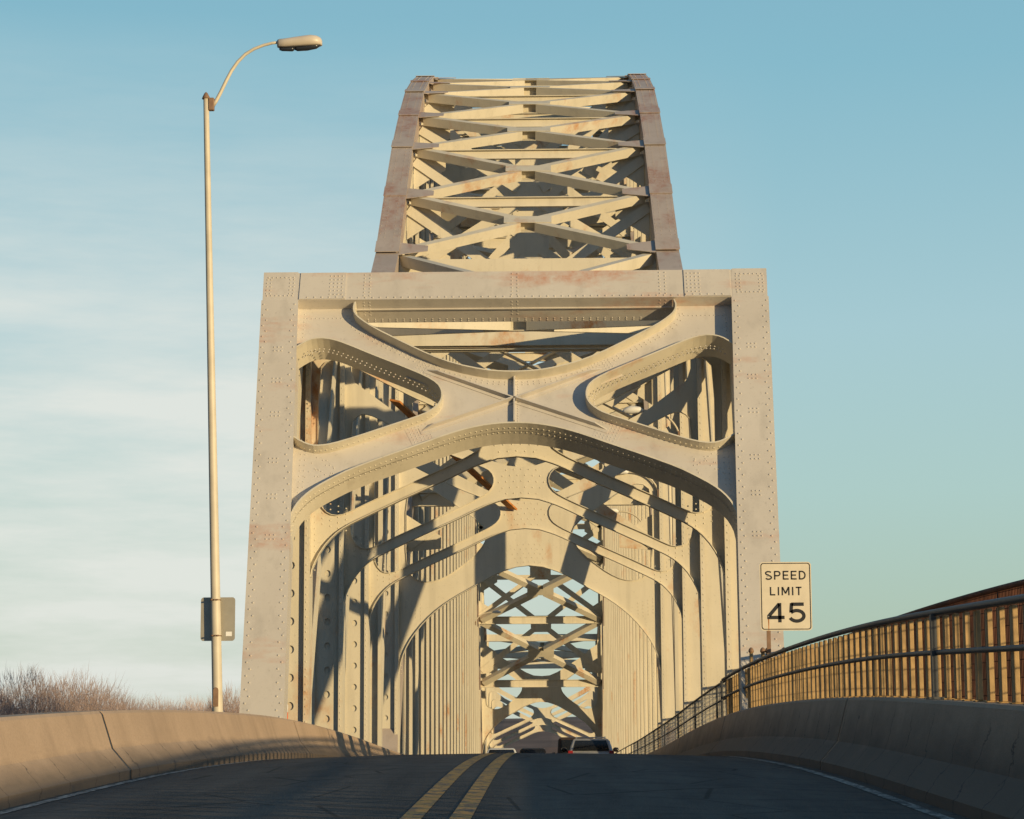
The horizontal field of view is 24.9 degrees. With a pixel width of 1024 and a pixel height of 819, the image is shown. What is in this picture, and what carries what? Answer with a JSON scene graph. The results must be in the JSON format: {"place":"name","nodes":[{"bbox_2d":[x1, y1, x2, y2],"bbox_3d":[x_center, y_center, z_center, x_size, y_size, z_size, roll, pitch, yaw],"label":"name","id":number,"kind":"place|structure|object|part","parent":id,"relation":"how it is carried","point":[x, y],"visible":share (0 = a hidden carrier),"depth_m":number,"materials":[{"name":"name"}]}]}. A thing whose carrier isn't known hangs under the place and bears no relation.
{"place":"outdoors","nodes":[
{"label":"outdoors","id":0,"kind":"place"},
{"bbox_2d":[0,753,969,818],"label":"road","id":1,"kind":"structure","parent":0,"point":[578,786],"depth_m":20.43,"materials":[{"name":"grey asphalt"}]},
{"bbox_2d":[0,758,285,813],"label":"white edge line","id":2,"kind":"object","parent":1,"relation":"on","point":[45,801],"visible":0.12,"depth_m":21.92,"materials":[{"name":"paint"}]},
{"bbox_2d":[0,710,404,809],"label":"concrete barrier","id":3,"kind":"object","parent":1,"relation":"on","point":[46,755],"visible":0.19,"depth_m":25.98,"materials":[{"name":"beige concrete"}]},
{"bbox_2d":[202,35,321,711],"bbox_3d":[-4.241,-0.150,38.821,2.047,12.646,0.300,0,-8,1],"label":"street lamp","id":4,"kind":"object","parent":1,"relation":"on","point":[305,43],"visible":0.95,"depth_m":38.81,"materials":[{"name":"metal"}]},
{"bbox_2d":[200,597,234,640],"bbox_3d":[-4.870,3.454,38.297,0.570,0.720,0.216,0,-8,1],"label":"electrical box","id":5,"kind":"object","parent":4,"relation":"attached to","point":[227,618],"visible":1,"depth_m":38.40,"materials":[{"name":"metal"}]},
{"bbox_2d":[400,753,492,818],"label":"yellow centre line","id":6,"kind":"object","parent":1,"relation":"on","point":[422,806],"visible":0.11,"depth_m":19.97,"materials":[{"name":"paint"}]},
{"bbox_2d":[449,753,514,818],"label":"yellow centre line","id":7,"kind":"object","parent":1,"relation":"on","point":[468,804],"visible":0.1,"depth_m":19.88,"materials":[{"name":"paint"}]},
{"bbox_2d":[487,748,516,752],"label":"saloon car","id":8,"kind":"object","parent":1,"relation":"on","point":[501,750],"visible":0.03,"depth_m":110.34,"materials":[{"name":"white paint"}]},
{"bbox_2d":[239,73,783,754],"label":"arch bridge","id":9,"kind":"structure","parent":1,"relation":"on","point":[425,425],"depth_m":58.77,"materials":[{"name":"paint"}]},
{"bbox_2d":[475,610,500,624],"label":"truss lamp","id":10,"kind":"object","parent":9,"relation":"attached to","point":[497,611],"visible":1,"depth_m":158.47,"materials":[{"name":"metal"}]},
{"bbox_2d":[610,508,640,521],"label":"truss lamp","id":11,"kind":"object","parent":9,"relation":"attached to","point":[617,511],"visible":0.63,"depth_m":91.10,"materials":[{"name":"metal"}]},
{"bbox_2d":[618,470,658,496],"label":"truss lamp","id":12,"kind":"object","parent":9,"relation":"attached to","point":[627,472],"visible":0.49,"depth_m":79.21,"materials":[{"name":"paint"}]},
{"bbox_2d":[622,406,679,435],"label":"truss lamp","id":13,"kind":"object","parent":9,"relation":"attached to","point":[631,409],"visible":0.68,"depth_m":66.39,"materials":[{"name":"paint"}]},
{"bbox_2d":[520,748,545,752],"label":"cargo van","id":14,"kind":"object","parent":1,"relation":"on","point":[532,750],"visible":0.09,"depth_m":147.48,"materials":[{"name":"paint"}]},
{"bbox_2d":[552,737,593,752],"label":"cargo van","id":15,"kind":"object","parent":1,"relation":"on","point":[565,742],"visible":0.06,"depth_m":114.22,"materials":[{"name":"brown paint"}]},
{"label":"rear window","id":16,"kind":"part","parent":15,"relation":"part of","materials":[{"name":"glass"}]},
{"bbox_2d":[561,737,618,753],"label":"estate car","id":17,"kind":"object","parent":1,"relation":"on","point":[603,746],"visible":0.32,"depth_m":91.87,"materials":[{"name":"silver metal"}]},
{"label":"rear window","id":18,"kind":"part","parent":17,"relation":"part of","materials":[{"name":"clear glass"}]},
{"bbox_2d":[648,697,1023,818],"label":"concrete barrier","id":19,"kind":"object","parent":1,"relation":"on","point":[963,758],"visible":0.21,"depth_m":21.77,"materials":[{"name":"grey concrete"}]},
{"bbox_2d":[614,679,726,753],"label":"bridge railing","id":20,"kind":"object","parent":19,"relation":"on","point":[654,741],"visible":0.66,"depth_m":65.09,"materials":[{"name":"metal"}]},
{"bbox_2d":[720,594,1023,716],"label":"bridge railing","id":21,"kind":"object","parent":19,"relation":"on","point":[784,677],"visible":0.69,"depth_m":24.19,"materials":[{"name":"metal"}]},
{"bbox_2d":[731,756,953,818],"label":"white edge line","id":22,"kind":"object","parent":1,"relation":"on","point":[916,807],"visible":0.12,"depth_m":20.69,"materials":[{"name":"paint"}]},
{"bbox_2d":[0,0,1023,718],"label":"sky","id":23,"kind":"structure","parent":0,"point":[867,156],"materials":[{"name":"blue"}]},
{"bbox_2d":[494,717,592,752],"bbox_3d":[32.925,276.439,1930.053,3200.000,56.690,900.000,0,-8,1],"label":"hills","id":24,"kind":"structure","parent":0,"point":[547,741],"depth_m":1641.46,"materials":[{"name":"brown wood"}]},
{"label":"ground","id":25,"kind":"structure","parent":0,"visible":0},
{"bbox_2d":[0,688,27,714],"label":"bare tree","id":26,"kind":"object","parent":25,"relation":"on","point":[10,700],"depth_m":248.22,"materials":[{"name":"brown plant"}]},
{"bbox_2d":[0,663,83,714],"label":"bare tree","id":27,"kind":"object","parent":25,"relation":"on","point":[20,703],"visible":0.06,"depth_m":233.06,"materials":[{"name":"brown plant"}]},
{"bbox_2d":[0,665,142,714],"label":"bare tree","id":28,"kind":"object","parent":25,"relation":"on","point":[83,703],"visible":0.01,"depth_m":237.57,"materials":[{"name":"brown plant"}]},
{"bbox_2d":[48,667,151,711],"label":"bare tree","id":29,"kind":"object","parent":25,"relation":"on","point":[123,706],"depth_m":254.10,"materials":[{"name":"brown plant"}]},
{"bbox_2d":[83,696,153,709],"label":"bare tree","id":30,"kind":"object","parent":25,"relation":"on","point":[128,704],"depth_m":327.68,"materials":[{"name":"brown plant"}]},
{"bbox_2d":[123,697,170,709],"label":"bare tree","id":31,"kind":"object","parent":25,"relation":"on","point":[150,703],"depth_m":339.25,"materials":[{"name":"brown plant"}]},
{"bbox_2d":[144,696,186,709],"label":"bare tree","id":32,"kind":"object","parent":25,"relation":"on","point":[166,701],"visible":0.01,"depth_m":348.30,"materials":[{"name":"brown plant"}]},
{"bbox_2d":[151,695,203,710],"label":"bare tree","id":33,"kind":"object","parent":25,"relation":"on","point":[184,706],"visible":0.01,"depth_m":347.32,"materials":[{"name":"brown plant"}]},
{"bbox_2d":[167,690,230,710],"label":"bare tree","id":34,"kind":"object","parent":25,"relation":"on","point":[196,704],"visible":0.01,"depth_m":346.79,"materials":[{"name":"brown plant"}]},
{"bbox_2d":[186,682,239,712],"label":"bare tree","id":35,"kind":"object","parent":25,"relation":"on","point":[210,701],"visible":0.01,"depth_m":266.99,"materials":[{"name":"brown plant"}]},
{"bbox_2d":[199,685,239,712],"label":"bare tree","id":36,"kind":"object","parent":25,"relation":"on","point":[230,709],"visible":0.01,"depth_m":257.73,"materials":[{"name":"brown plant"}]},
{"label":"sidewalk","id":37,"kind":"structure","parent":0,"visible":0},
{"bbox_2d":[759,562,811,659],"bbox_3d":[4.879,4.351,41.150,0.915,3.296,0.062,0,-8,1],"label":"speed limit sign","id":38,"kind":"object","parent":37,"relation":"on","point":[785,597],"visible":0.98,"depth_m":41.28,"materials":[{"name":"metal"}]},
{"bbox_2d":[814,579,1023,702],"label":"rusty fence","id":39,"kind":"object","parent":37,"relation":"on","point":[1009,589],"visible":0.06,"depth_m":28.60,"materials":[{"name":"metal"}]}
]}

